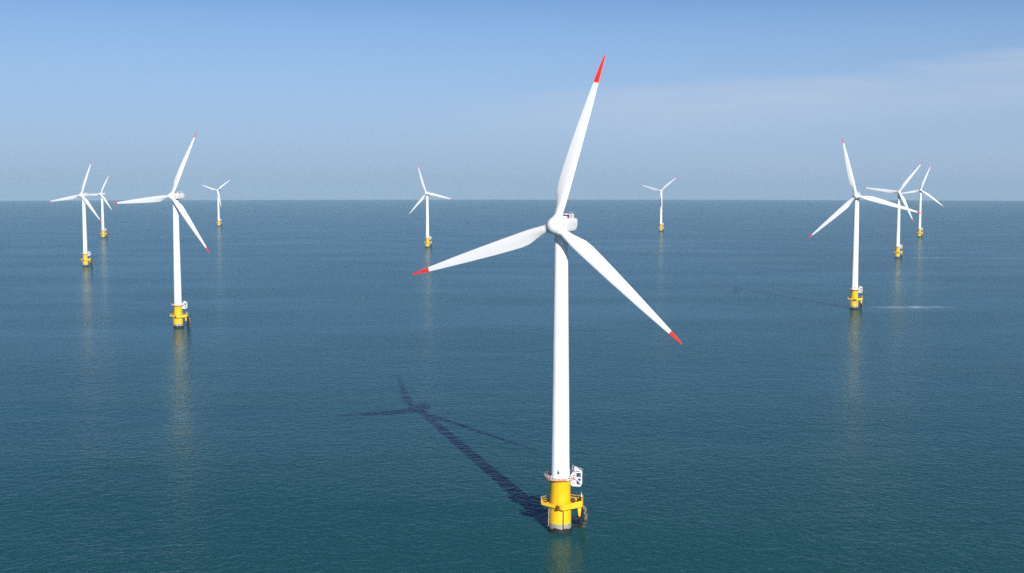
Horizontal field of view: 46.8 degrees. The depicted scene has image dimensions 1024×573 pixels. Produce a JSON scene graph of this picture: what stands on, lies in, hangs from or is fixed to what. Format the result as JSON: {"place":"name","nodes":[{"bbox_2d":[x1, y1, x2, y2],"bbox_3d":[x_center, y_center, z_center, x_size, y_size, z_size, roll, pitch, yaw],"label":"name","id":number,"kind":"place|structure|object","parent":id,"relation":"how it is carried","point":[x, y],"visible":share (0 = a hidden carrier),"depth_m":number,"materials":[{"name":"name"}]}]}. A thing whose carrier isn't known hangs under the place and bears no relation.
{"place":"outdoors","nodes":[
{"label":"outdoors","id":0,"kind":"place"},
{"bbox_2d":[0,200,1023,572],"bbox_3d":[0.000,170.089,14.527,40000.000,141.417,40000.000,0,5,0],"label":"sea","id":1,"kind":"structure","parent":0,"point":[326,386],"depth_m":582.87,"materials":[{"name":"liquid"}]},
{"bbox_2d":[48,161,100,265],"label":"wind turbine","id":2,"kind":"object","parent":1,"relation":"in","point":[85,252],"visible":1,"depth_m":1477.50,"materials":[{"name":"white metal"}]},
{"bbox_2d":[89,176,111,237],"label":"wind turbine","id":3,"kind":"object","parent":1,"relation":"in","point":[103,229],"visible":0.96,"depth_m":2309.36,"materials":[{"name":"white metal"}]},
{"bbox_2d":[112,132,208,327],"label":"wind turbine","id":4,"kind":"object","parent":1,"relation":"in","point":[177,315],"visible":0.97,"depth_m":833.36,"materials":[{"name":"white metal"}]},
{"bbox_2d":[200,179,230,225],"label":"wind turbine","id":5,"kind":"object","parent":1,"relation":"in","point":[218,201],"visible":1,"depth_m":3005.54,"materials":[{"name":"white metal"}]},
{"bbox_2d":[408,167,452,246],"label":"wind turbine","id":6,"kind":"object","parent":1,"relation":"in","point":[427,242],"visible":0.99,"depth_m":1936.57,"materials":[{"name":"white metal"}]},
{"bbox_2d":[412,55,681,533],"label":"wind turbine","id":7,"kind":"object","parent":1,"relation":"in","point":[560,226],"visible":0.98,"depth_m":337.95,"materials":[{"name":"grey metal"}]},
{"bbox_2d":[642,177,676,230],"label":"wind turbine","id":8,"kind":"object","parent":1,"relation":"in","point":[661,223],"visible":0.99,"depth_m":2656.27,"materials":[{"name":"white metal"}]},
{"bbox_2d":[809,138,922,308],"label":"wind turbine","id":9,"kind":"object","parent":1,"relation":"in","point":[855,289],"visible":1,"depth_m":959.15,"materials":[{"name":"white metal"}]},
{"bbox_2d":[863,162,922,257],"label":"wind turbine","id":10,"kind":"object","parent":1,"relation":"in","point":[898,246],"visible":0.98,"depth_m":1652.85,"materials":[{"name":"white metal"}]},
{"bbox_2d":[901,166,943,236],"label":"wind turbine","id":11,"kind":"object","parent":1,"relation":"in","point":[919,228],"visible":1,"depth_m":2347.03,"materials":[{"name":"white metal"}]},
{"bbox_2d":[0,0,1023,200],"label":"sky","id":12,"kind":"structure","parent":0,"point":[282,99],"materials":[{"name":"blue"}]}
]}

